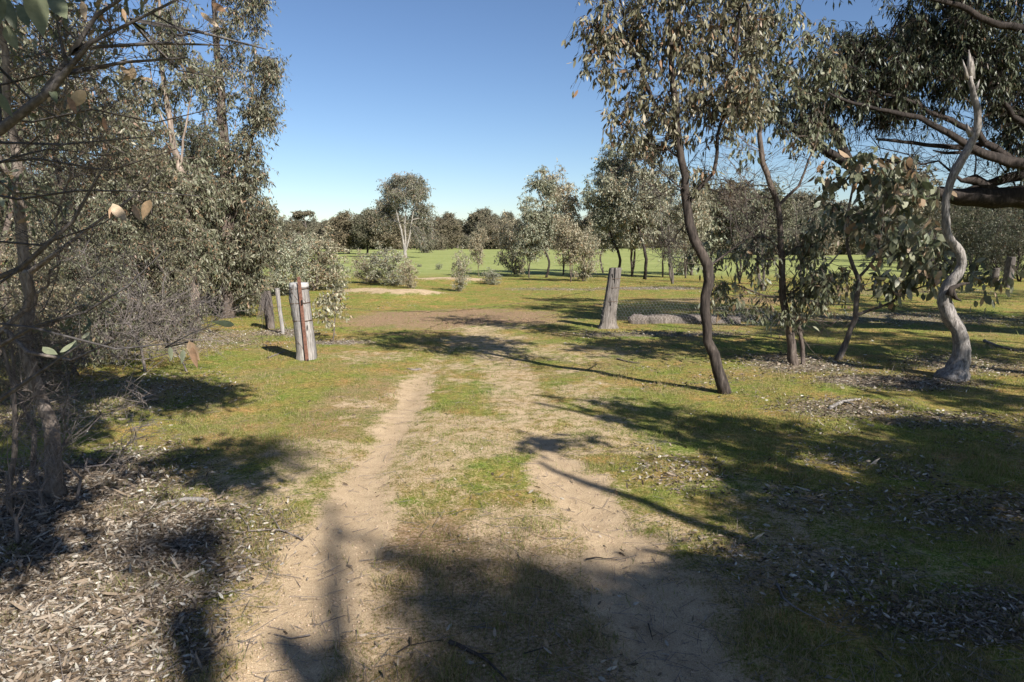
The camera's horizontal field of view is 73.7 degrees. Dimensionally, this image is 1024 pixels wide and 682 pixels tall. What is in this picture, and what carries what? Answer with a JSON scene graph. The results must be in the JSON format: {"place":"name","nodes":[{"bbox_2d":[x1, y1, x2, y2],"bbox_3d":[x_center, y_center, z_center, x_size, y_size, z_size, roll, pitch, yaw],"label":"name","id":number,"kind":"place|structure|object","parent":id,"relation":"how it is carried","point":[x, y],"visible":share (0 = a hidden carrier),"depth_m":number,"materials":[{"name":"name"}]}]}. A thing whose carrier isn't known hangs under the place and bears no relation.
{"place":"outdoors","nodes":[
{"label":"outdoors","id":0,"kind":"place"},
{"bbox_2d":[0,244,1023,681],"bbox_3d":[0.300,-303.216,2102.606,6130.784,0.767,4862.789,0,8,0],"label":"ground","id":1,"kind":"structure","parent":0,"point":[412,398],"depth_m":5.14,"materials":[{"name":"plant"}]},
{"bbox_2d":[0,287,23,392],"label":"bushy gum","id":2,"kind":"object","parent":1,"relation":"on","point":[3,364],"visible":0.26,"depth_m":6.67,"materials":[{"name":"green plant"}]},
{"bbox_2d":[0,395,80,543],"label":"dead shrub","id":3,"kind":"object","parent":1,"relation":"on","point":[11,512],"visible":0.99,"depth_m":3.70,"materials":[{"name":"plant"}]},
{"bbox_2d":[0,406,86,512],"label":"dead shrub","id":4,"kind":"object","parent":1,"relation":"on","point":[44,482],"visible":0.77,"depth_m":4.14,"materials":[{"name":"plant"}]},
{"bbox_2d":[0,308,89,482],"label":"dead sapling","id":5,"kind":"object","parent":1,"relation":"on","point":[20,399],"visible":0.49,"depth_m":4.64,"materials":[{"name":"wood"}]},
{"bbox_2d":[0,296,96,515],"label":"dead sapling","id":6,"kind":"object","parent":1,"relation":"on","point":[15,418],"visible":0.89,"depth_m":4.07,"materials":[{"name":"wood"}]},
{"bbox_2d":[0,213,97,389],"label":"shrub","id":7,"kind":"object","parent":1,"relation":"on","point":[5,255],"visible":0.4,"depth_m":7.60,"materials":[{"name":"green plant"}]},
{"bbox_2d":[0,23,98,340],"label":"bushy gum","id":8,"kind":"object","parent":1,"relation":"on","point":[7,146],"visible":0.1,"depth_m":10.94,"materials":[{"name":"green plant"}]},
{"bbox_2d":[0,0,100,364],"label":"bushy gum","id":9,"kind":"object","parent":1,"relation":"on","point":[10,216],"visible":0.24,"depth_m":8.84,"materials":[{"name":"green plant"}]},
{"bbox_2d":[0,186,108,376],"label":"shrub","id":10,"kind":"object","parent":1,"relation":"on","point":[68,263],"visible":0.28,"depth_m":8.17,"materials":[{"name":"green plant"}]},
{"bbox_2d":[0,1,120,319],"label":"bushy gum","id":11,"kind":"object","parent":1,"relation":"on","point":[19,129],"visible":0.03,"depth_m":13.37,"materials":[{"name":"green plant"}]},
{"bbox_2d":[0,279,133,388],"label":"dead shrub","id":12,"kind":"object","parent":1,"relation":"on","point":[78,362],"visible":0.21,"depth_m":7.84,"materials":[{"name":"plant"}]},
{"bbox_2d":[17,247,143,362],"bbox_3d":[-5.710,-0.421,9.142,1.676,1.745,1.390,0,8,0],"label":"dead shrub","id":13,"kind":"object","parent":1,"relation":"on","point":[75,285],"visible":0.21,"depth_m":9.27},
{"bbox_2d":[0,0,171,499],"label":"young gum","id":14,"kind":"object","parent":1,"relation":"on","point":[27,355],"visible":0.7,"depth_m":4.26,"materials":[{"name":"green plant"}]},
{"bbox_2d":[16,1,156,312],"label":"bushy gum","id":15,"kind":"object","parent":1,"relation":"on","point":[106,4],"visible":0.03,"depth_m":14.18,"materials":[{"name":"green plant"}]},
{"bbox_2d":[10,136,168,368],"bbox_3d":[-5.590,-1.042,9.080,1.783,3.129,1.664,4,9,23],"label":"shrub","id":16,"kind":"object","parent":1,"relation":"on","point":[112,282],"visible":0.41,"depth_m":9.11,"materials":[{"name":"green plant"}]},
{"bbox_2d":[0,0,180,356],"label":"bushy gum","id":17,"kind":"object","parent":1,"relation":"on","point":[122,124],"visible":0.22,"depth_m":9.69,"materials":[{"name":"green plant"}]},
{"bbox_2d":[18,355,174,499],"bbox_3d":[-2.606,0.551,4.348,1.089,1.043,0.663,0,8,0],"label":"dead shrub","id":18,"kind":"object","parent":1,"relation":"on","point":[63,414],"visible":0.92,"depth_m":4.28,"materials":[{"name":"plant"}]},
{"bbox_2d":[21,1,179,342],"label":"bushy gum","id":19,"kind":"object","parent":1,"relation":"on","point":[147,166],"visible":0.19,"depth_m":10.82,"materials":[{"name":"green plant"}]},
{"bbox_2d":[90,77,168,293],"bbox_3d":[-10.617,-4.182,19.401,2.998,6.443,3.063,1,8,6],"label":"bushy gum","id":20,"kind":"object","parent":1,"relation":"on","point":[138,143],"visible":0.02,"depth_m":18.85,"materials":[{"name":"green plant"}]},
{"bbox_2d":[0,0,265,401],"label":"overhanging gum","id":21,"kind":"object","parent":1,"relation":"on","point":[36,12],"visible":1,"depth_m":2.00,"materials":[{"name":"green plant"}]},
{"bbox_2d":[84,409,183,473],"bbox_3d":[-2.731,0.758,4.995,0.685,0.601,0.540,-6,10,-36],"label":"dead shrub","id":22,"kind":"object","parent":1,"relation":"on","point":[118,461],"visible":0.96,"depth_m":4.92,"materials":[{"name":"plant"}]},
{"bbox_2d":[80,252,228,371],"bbox_3d":[-4.400,-0.285,8.660,1.834,1.734,1.343,0,8,0],"label":"dead shrub","id":23,"kind":"object","parent":1,"relation":"on","point":[147,325],"visible":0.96,"depth_m":8.60,"materials":[{"name":"plant"}]},
{"bbox_2d":[84,0,236,330],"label":"tall gum","id":24,"kind":"object","parent":1,"relation":"on","point":[195,184],"visible":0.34,"depth_m":12.06,"materials":[{"name":"green plant"}]},
{"bbox_2d":[104,151,223,342],"bbox_3d":[-5.814,-1.431,11.346,1.842,3.233,1.719,4,9,27],"label":"shrub","id":25,"kind":"object","parent":1,"relation":"on","point":[168,265],"visible":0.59,"depth_m":11.36,"materials":[{"name":"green plant"}]},
{"bbox_2d":[155,497,208,509],"bbox_3d":[-2.085,1.024,4.325,0.307,0.049,0.111,-4,9,-24],"label":"fallen stick","id":26,"kind":"object","parent":1,"relation":"on","point":[183,499],"visible":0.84,"depth_m":4.34,"materials":[{"name":"grey wood"}]},
{"bbox_2d":[134,69,235,323],"bbox_3d":[-6.802,-2.808,13.850,2.515,5.290,2.461,6,10,36],"label":"bushy gum","id":27,"kind":"object","parent":1,"relation":"on","point":[207,147],"visible":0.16,"depth_m":13.67,"materials":[{"name":"green plant"}]},
{"bbox_2d":[163,78,233,304],"bbox_3d":[-8.079,-3.928,17.749,2.496,6.206,2.170,5,10,33],"label":"bushy gum","id":28,"kind":"object","parent":1,"relation":"on","point":[204,116],"visible":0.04,"depth_m":17.55,"materials":[{"name":"green plant"}]},
{"bbox_2d":[163,274,255,330],"bbox_3d":[-5.444,-0.683,12.084,1.805,1.311,1.357,0,8,0],"label":"dead shrub","id":29,"kind":"object","parent":1,"relation":"on","point":[217,315],"visible":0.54,"depth_m":12.10,"materials":[{"name":"plant"}]},
{"bbox_2d":[180,146,265,312],"bbox_3d":[-7.059,-2.543,16.344,2.377,4.172,2.218,-8,11,-43],"label":"bushy gum","id":30,"kind":"object","parent":1,"relation":"on","point":[215,303],"visible":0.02,"depth_m":16.34,"materials":[{"name":"green plant"}]},
{"bbox_2d":[163,0,298,317],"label":"tall gum","id":31,"kind":"object","parent":1,"relation":"on","point":[239,273],"visible":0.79,"depth_m":14.46,"materials":[{"name":"green plant"}]},
{"bbox_2d":[214,507,303,540],"bbox_3d":[-1.539,1.074,4.003,0.334,0.048,0.751,-7,11,-41],"label":"fallen stick","id":32,"kind":"object","parent":1,"relation":"on","point":[300,538],"visible":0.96,"depth_m":3.92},
{"bbox_2d":[236,209,282,305],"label":"bushy gum","id":33,"kind":"object","parent":1,"relation":"on","point":[272,281],"visible":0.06,"depth_m":18.06,"materials":[{"name":"green plant"}]},
{"bbox_2d":[256,291,274,328],"bbox_3d":[-4.685,-0.572,13.059,0.391,0.768,0.319,0,8,0],"label":"old stump post","id":34,"kind":"object","parent":1,"relation":"on","point":[265,309],"visible":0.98,"depth_m":13.02,"materials":[{"name":"grey wood"}]},
{"bbox_2d":[275,288,284,333],"bbox_3d":[-4.202,-0.520,12.373,0.151,0.883,0.055,0,8,0],"label":"thin post","id":35,"kind":"object","parent":1,"relation":"on","point":[278,299],"visible":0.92,"depth_m":12.34,"materials":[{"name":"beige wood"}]},
{"bbox_2d":[254,214,323,295],"bbox_3d":[-7.135,-2.567,20.974,2.224,2.663,2.326,1,8,7],"label":"shrub","id":36,"kind":"object","parent":1,"relation":"on","point":[282,282],"visible":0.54,"depth_m":20.95,"materials":[{"name":"green plant"}]},
{"bbox_2d":[283,220,307,240],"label":"distant gum","id":37,"kind":"object","parent":1,"relation":"on","point":[294,227],"visible":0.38,"depth_m":162.90,"materials":[{"name":"green plant"}]},
{"bbox_2d":[289,282,316,360],"bbox_3d":[-2.954,-0.259,9.637,0.340,1.131,0.306,0,8,0],"label":"strainer post","id":38,"kind":"object","parent":1,"relation":"on","point":[294,303],"visible":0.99,"depth_m":9.53,"materials":[{"name":"grey wood"}]},
{"bbox_2d":[297,277,308,360],"bbox_3d":[-2.888,-0.228,9.466,0.127,1.323,0.058,1,8,7],"label":"steel stake","id":39,"kind":"object","parent":1,"relation":"on","point":[302,318],"visible":0.91,"depth_m":9.45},
{"bbox_2d":[291,210,315,237],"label":"umbrella gum","id":40,"kind":"object","parent":1,"relation":"on","point":[298,215],"visible":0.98,"depth_m":186.38,"materials":[{"name":"green plant"}]},
{"bbox_2d":[287,223,349,290],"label":"shrub","id":41,"kind":"object","parent":1,"relation":"on","point":[323,258],"visible":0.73,"depth_m":23.14,"materials":[{"name":"green plant"}]},
{"bbox_2d":[310,292,347,317],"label":"gum seedling","id":42,"kind":"object","parent":1,"relation":"on","point":[323,301],"visible":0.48,"depth_m":14.81,"materials":[{"name":"green plant"}]},
{"bbox_2d":[311,259,354,288],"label":"bush","id":43,"kind":"object","parent":1,"relation":"on","point":[336,284],"visible":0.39,"depth_m":24.15,"materials":[{"name":"green plant"}]},
{"bbox_2d":[314,284,352,341],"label":"gum seedling","id":44,"kind":"object","parent":1,"relation":"on","point":[337,293],"visible":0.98,"depth_m":11.50,"materials":[{"name":"green plant"}]},
{"bbox_2d":[323,208,360,253],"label":"distant gum","id":45,"kind":"object","parent":1,"relation":"on","point":[340,225],"visible":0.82,"depth_m":95.39,"materials":[{"name":"green plant"}]},
{"bbox_2d":[348,207,375,252],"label":"distant gum","id":46,"kind":"object","parent":1,"relation":"on","point":[361,231],"visible":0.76,"depth_m":93.53,"materials":[{"name":"green plant"}]},
{"bbox_2d":[346,247,380,282],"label":"shrub","id":47,"kind":"object","parent":1,"relation":"on","point":[363,267],"visible":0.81,"depth_m":26.77,"materials":[{"name":"green plant"}]},
{"bbox_2d":[363,208,409,253],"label":"distant gum","id":48,"kind":"object","parent":1,"relation":"on","point":[387,238],"visible":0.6,"depth_m":92.15,"materials":[{"name":"green plant"}]},
{"bbox_2d":[362,240,414,285],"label":"shrub","id":49,"kind":"object","parent":1,"relation":"on","point":[384,263],"visible":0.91,"depth_m":25.64,"materials":[{"name":"green plant"}]},
{"bbox_2d":[370,171,439,256],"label":"white stemmed gum","id":50,"kind":"object","parent":1,"relation":"on","point":[414,188],"visible":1,"depth_m":71.26,"materials":[{"name":"green plant"}]},
{"bbox_2d":[396,254,419,288],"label":"bush","id":51,"kind":"object","parent":1,"relation":"on","point":[409,277],"visible":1,"depth_m":24.24,"materials":[{"name":"green plant"}]},
{"bbox_2d":[415,232,436,252],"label":"distant gum","id":52,"kind":"object","parent":1,"relation":"on","point":[430,247],"visible":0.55,"depth_m":108.08,"materials":[{"name":"green plant"}]},
{"bbox_2d":[430,231,448,249],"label":"distant gum","id":53,"kind":"object","parent":1,"relation":"on","point":[441,243],"visible":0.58,"depth_m":137.26,"materials":[{"name":"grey plant"}]},
{"bbox_2d":[432,211,456,233],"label":"distant gum","id":54,"kind":"object","parent":1,"relation":"on","point":[447,217],"visible":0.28,"depth_m":191.16,"materials":[{"name":"green plant"}]},
{"bbox_2d":[435,218,463,248],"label":"distant gum","id":55,"kind":"object","parent":1,"relation":"on","point":[454,235],"visible":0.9,"depth_m":165.74,"materials":[{"name":"green plant"}]},
{"bbox_2d":[450,245,471,291],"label":"shrub","id":56,"kind":"object","parent":1,"relation":"on","point":[460,281],"visible":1,"depth_m":22.85,"materials":[{"name":"green plant"}]},
{"bbox_2d":[448,639,506,679],"bbox_3d":[-0.122,1.256,2.729,0.341,0.028,0.069,8,11,44],"label":"fallen stick","id":57,"kind":"object","parent":1,"relation":"on","point":[463,647],"visible":1,"depth_m":2.74,"materials":[{"name":"wood"}]},
{"bbox_2d":[468,224,490,276],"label":"paddock gum","id":58,"kind":"object","parent":1,"relation":"on","point":[477,246],"visible":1,"depth_m":32.43,"materials":[{"name":"green plant"}]},
{"bbox_2d":[475,206,500,225],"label":"distant gum","id":59,"kind":"object","parent":1,"relation":"on","point":[487,214],"visible":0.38,"depth_m":187.70,"materials":[{"name":"green plant"}]},
{"bbox_2d":[479,267,501,284],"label":"bush","id":60,"kind":"object","parent":1,"relation":"on","point":[490,279],"visible":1,"depth_m":26.20,"materials":[{"name":"green plant"}]},
{"bbox_2d":[481,222,512,248],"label":"distant gum","id":61,"kind":"object","parent":1,"relation":"on","point":[489,234],"visible":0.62,"depth_m":167.07,"materials":[{"name":"green plant"}]},
{"bbox_2d":[491,209,526,274],"bbox_3d":[-0.034,-4.880,34.212,2.204,3.441,2.108,5,10,33],"label":"tree","id":62,"kind":"object","parent":1,"relation":"on","point":[507,243],"visible":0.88,"depth_m":34.09,"materials":[{"name":"green plant"}]},
{"bbox_2d":[0,285,1023,681],"bbox_3d":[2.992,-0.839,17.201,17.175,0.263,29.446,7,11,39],"label":"leaf litter","id":63,"kind":"object","parent":1,"relation":"on","point":[78,619],"visible":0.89,"depth_m":3.63,"materials":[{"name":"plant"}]},
{"bbox_2d":[510,204,547,277],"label":"paddock gum","id":64,"kind":"object","parent":1,"relation":"on","point":[524,230],"visible":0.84,"depth_m":31.16,"materials":[{"name":"green plant"}]},
{"bbox_2d":[516,165,565,277],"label":"paddock gum","id":65,"kind":"object","parent":1,"relation":"on","point":[545,188],"visible":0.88,"depth_m":31.02,"materials":[{"name":"green plant"}]},
{"bbox_2d":[536,159,589,274],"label":"paddock gum","id":66,"kind":"object","parent":1,"relation":"on","point":[569,201],"visible":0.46,"depth_m":33.86,"materials":[{"name":"green plant"}]},
{"bbox_2d":[549,206,588,281],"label":"paddock gum","id":67,"kind":"object","parent":1,"relation":"on","point":[566,230],"visible":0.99,"depth_m":27.88,"materials":[{"name":"green plant"}]},
{"bbox_2d":[571,219,604,280],"bbox_3d":[3.080,-3.698,28.360,1.510,2.713,1.580,-3,9,-19],"label":"tree","id":68,"kind":"object","parent":1,"relation":"on","point":[584,273],"visible":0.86,"depth_m":28.35,"materials":[{"name":"green plant"}]},
{"bbox_2d":[587,167,617,272],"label":"paddock gum","id":69,"kind":"object","parent":1,"relation":"on","point":[595,214],"visible":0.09,"depth_m":36.62,"materials":[{"name":"green plant"}]},
{"bbox_2d":[577,140,639,267],"bbox_3d":[4.507,-6.012,31.112,3.078,6.325,2.563,-2,8,-13],"label":"paddock gum","id":70,"kind":"object","parent":1,"relation":"on","point":[604,222],"visible":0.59,"depth_m":31.08,"materials":[{"name":"green plant"}]},
{"bbox_2d":[597,267,621,328],"bbox_3d":[1.843,-0.796,13.000,0.482,1.210,0.350,0,8,0],"label":"strainer post","id":71,"kind":"object","parent":1,"relation":"on","point":[608,316],"visible":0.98,"depth_m":12.89,"materials":[{"name":"grey wood"}]},
{"bbox_2d":[602,299,839,327],"bbox_3d":[3.904,-0.517,12.776,4.437,0.558,0.102,0,8,3],"label":"wire netting","id":72,"kind":"object","parent":71,"relation":"attached to","point":[699,316],"visible":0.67,"depth_m":12.80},
{"bbox_2d":[589,134,678,276],"bbox_3d":[5.634,-6.513,32.438,3.912,6.923,4.629,-7,11,-40],"label":"paddock gum","id":73,"kind":"object","parent":1,"relation":"on","point":[633,230],"visible":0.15,"depth_m":32.08,"materials":[{"name":"green plant"}]},
{"bbox_2d":[597,121,674,278],"bbox_3d":[5.407,-6.144,29.780,3.393,6.971,2.825,1,8,9],"label":"paddock gum","id":74,"kind":"object","parent":1,"relation":"on","point":[625,217],"visible":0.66,"depth_m":29.80,"materials":[{"name":"green plant"}]},
{"bbox_2d":[633,178,686,283],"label":"paddock gum","id":75,"kind":"object","parent":1,"relation":"on","point":[671,272],"visible":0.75,"depth_m":26.64,"materials":[{"name":"green plant"}]},
{"bbox_2d":[634,159,699,276],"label":"paddock gum","id":76,"kind":"object","parent":1,"relation":"on","point":[668,214],"visible":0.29,"depth_m":31.39,"materials":[{"name":"green plant"}]},
{"bbox_2d":[561,0,796,394],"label":"gum sapling","id":77,"kind":"object","parent":1,"relation":"on","point":[740,100],"visible":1,"depth_m":7.05,"materials":[{"name":"green plant"}]},
{"bbox_2d":[628,313,740,323],"bbox_3d":[3.474,-0.417,13.732,2.316,0.296,0.197,-1,8,-5],"label":"fallen log","id":78,"kind":"object","parent":1,"relation":"on","point":[674,319],"visible":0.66,"depth_m":13.65,"materials":[{"name":"wood"}]},
{"bbox_2d":[667,166,716,277],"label":"paddock gum","id":79,"kind":"object","parent":1,"relation":"on","point":[698,214],"visible":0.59,"depth_m":30.49,"materials":[{"name":"green plant"}]},
{"bbox_2d":[664,188,732,275],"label":"paddock gum","id":80,"kind":"object","parent":1,"relation":"on","point":[681,271],"visible":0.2,"depth_m":34.26,"materials":[{"name":"green plant"}]},
{"bbox_2d":[702,177,763,283],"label":"paddock gum","id":81,"kind":"object","parent":1,"relation":"on","point":[734,243],"visible":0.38,"depth_m":26.60,"materials":[{"name":"green plant"}]},
{"bbox_2d":[708,175,761,248],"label":"distant gum","id":82,"kind":"object","parent":1,"relation":"on","point":[718,231],"visible":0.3,"depth_m":68.67,"materials":[{"name":"green plant"}]},
{"bbox_2d":[705,154,800,290],"bbox_3d":[7.811,-3.932,22.623,3.172,4.734,2.867,1,8,9],"label":"paddock gum","id":83,"kind":"object","parent":1,"relation":"on","point":[763,272],"visible":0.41,"depth_m":22.61,"materials":[{"name":"green plant"}]},
{"bbox_2d":[731,176,803,254],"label":"distant gum","id":84,"kind":"object","parent":1,"relation":"on","point":[787,206],"visible":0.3,"depth_m":63.78,"materials":[{"name":"green plant"}]},
{"bbox_2d":[684,0,869,364],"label":"gum sapling","id":85,"kind":"object","parent":1,"relation":"on","point":[828,73],"visible":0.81,"depth_m":8.81,"materials":[{"name":"green plant"}]},
{"bbox_2d":[766,175,836,283],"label":"paddock gum","id":86,"kind":"object","parent":1,"relation":"on","point":[811,216],"visible":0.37,"depth_m":24.52,"materials":[{"name":"green plant"}]},
{"bbox_2d":[789,188,817,208],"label":"distant gum","id":87,"kind":"object","parent":1,"relation":"on","point":[804,196],"visible":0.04,"depth_m":122.89,"materials":[{"name":"green plant"}]},
{"bbox_2d":[794,222,845,255],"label":"distant gum","id":88,"kind":"object","parent":1,"relation":"on","point":[832,248],"visible":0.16,"depth_m":87.33,"materials":[{"name":"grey plant"}]},
{"bbox_2d":[793,191,848,220],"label":"distant gum","id":89,"kind":"object","parent":1,"relation":"on","point":[816,208],"visible":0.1,"depth_m":107.56,"materials":[{"name":"green plant"}]},
{"bbox_2d":[831,205,872,254],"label":"distant gum","id":90,"kind":"object","parent":1,"relation":"on","point":[856,251],"visible":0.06,"depth_m":90.70,"materials":[{"name":"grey plant"}]},
{"bbox_2d":[763,0,1023,220],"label":"old gum tree","id":91,"kind":"object","parent":1,"relation":"on","point":[910,67],"visible":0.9,"depth_m":10.30,"materials":[{"name":"green plant"}]},
{"bbox_2d":[861,153,957,233],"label":"distant gum","id":92,"kind":"object","parent":1,"relation":"on","point":[934,181],"visible":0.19,"depth_m":57.62,"materials":[{"name":"green plant"}]},
{"bbox_2d":[808,146,1023,360],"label":"broad leaved sapling","id":93,"kind":"object","parent":1,"relation":"on","point":[915,265],"visible":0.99,"depth_m":9.18,"materials":[{"name":"green plant"}]},
{"bbox_2d":[913,202,960,261],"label":"wood gum","id":94,"kind":"object","parent":1,"relation":"on","point":[930,210],"visible":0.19,"depth_m":51.16,"materials":[{"name":"green plant"}]},
{"bbox_2d":[913,210,974,269],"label":"wood gum","id":95,"kind":"object","parent":1,"relation":"on","point":[956,233],"visible":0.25,"depth_m":37.17,"materials":[{"name":"green plant"}]},
{"bbox_2d":[933,50,981,381],"bbox_3d":[5.402,-1.383,8.127,0.603,3.976,0.457,-7,11,-40],"label":"dead tree","id":96,"kind":"object","parent":1,"relation":"on","point":[957,365],"visible":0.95,"depth_m":8.15,"materials":[{"name":"wood"}]},
{"bbox_2d":[950,185,974,260],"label":"wood gum","id":97,"kind":"object","parent":1,"relation":"on","point":[957,229],"visible":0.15,"depth_m":57.22,"materials":[{"name":"green plant"}]},
{"bbox_2d":[951,187,1003,263],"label":"wood gum","id":98,"kind":"object","parent":1,"relation":"on","point":[975,219],"visible":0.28,"depth_m":48.85,"materials":[{"name":"green plant"}]},
{"bbox_2d":[945,207,1016,271],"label":"wood gum","id":99,"kind":"object","parent":1,"relation":"on","point":[966,237],"visible":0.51,"depth_m":35.51,"materials":[{"name":"green plant"}]},
{"bbox_2d":[964,216,1023,276],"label":"wood gum","id":100,"kind":"object","parent":1,"relation":"on","point":[992,257],"visible":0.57,"depth_m":30.71,"materials":[{"name":"green plant"}]},
{"bbox_2d":[974,207,1023,270],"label":"wood gum","id":101,"kind":"object","parent":1,"relation":"on","point":[1018,219],"visible":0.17,"depth_m":39.30,"materials":[{"name":"green plant"}]},
{"bbox_2d":[983,212,1023,281],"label":"wood gum","id":102,"kind":"object","parent":1,"relation":"on","point":[1019,246],"visible":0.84,"depth_m":28.93,"materials":[{"name":"green plant"}]},
{"bbox_2d":[1002,257,1015,287],"bbox_3d":[18.363,-2.521,25.248,0.355,1.183,0.305,0,8,0],"label":"grey post","id":103,"kind":"object","parent":1,"relation":"on","point":[1010,260],"visible":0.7,"depth_m":25.14,"materials":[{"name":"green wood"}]},
{"bbox_2d":[0,277,1023,681],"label":"grass","id":104,"kind":"structure","parent":0,"point":[814,651],"depth_m":4.30,"materials":[{"name":"plant"}]},
{"bbox_2d":[3,0,1023,225],"label":"sky","id":105,"kind":"structure","parent":0,"point":[471,98],"materials":[{"name":"blue"}]},
{"bbox_2d":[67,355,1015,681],"bbox_3d":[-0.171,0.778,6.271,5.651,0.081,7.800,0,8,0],"label":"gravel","id":106,"kind":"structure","parent":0,"point":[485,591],"depth_m":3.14,"materials":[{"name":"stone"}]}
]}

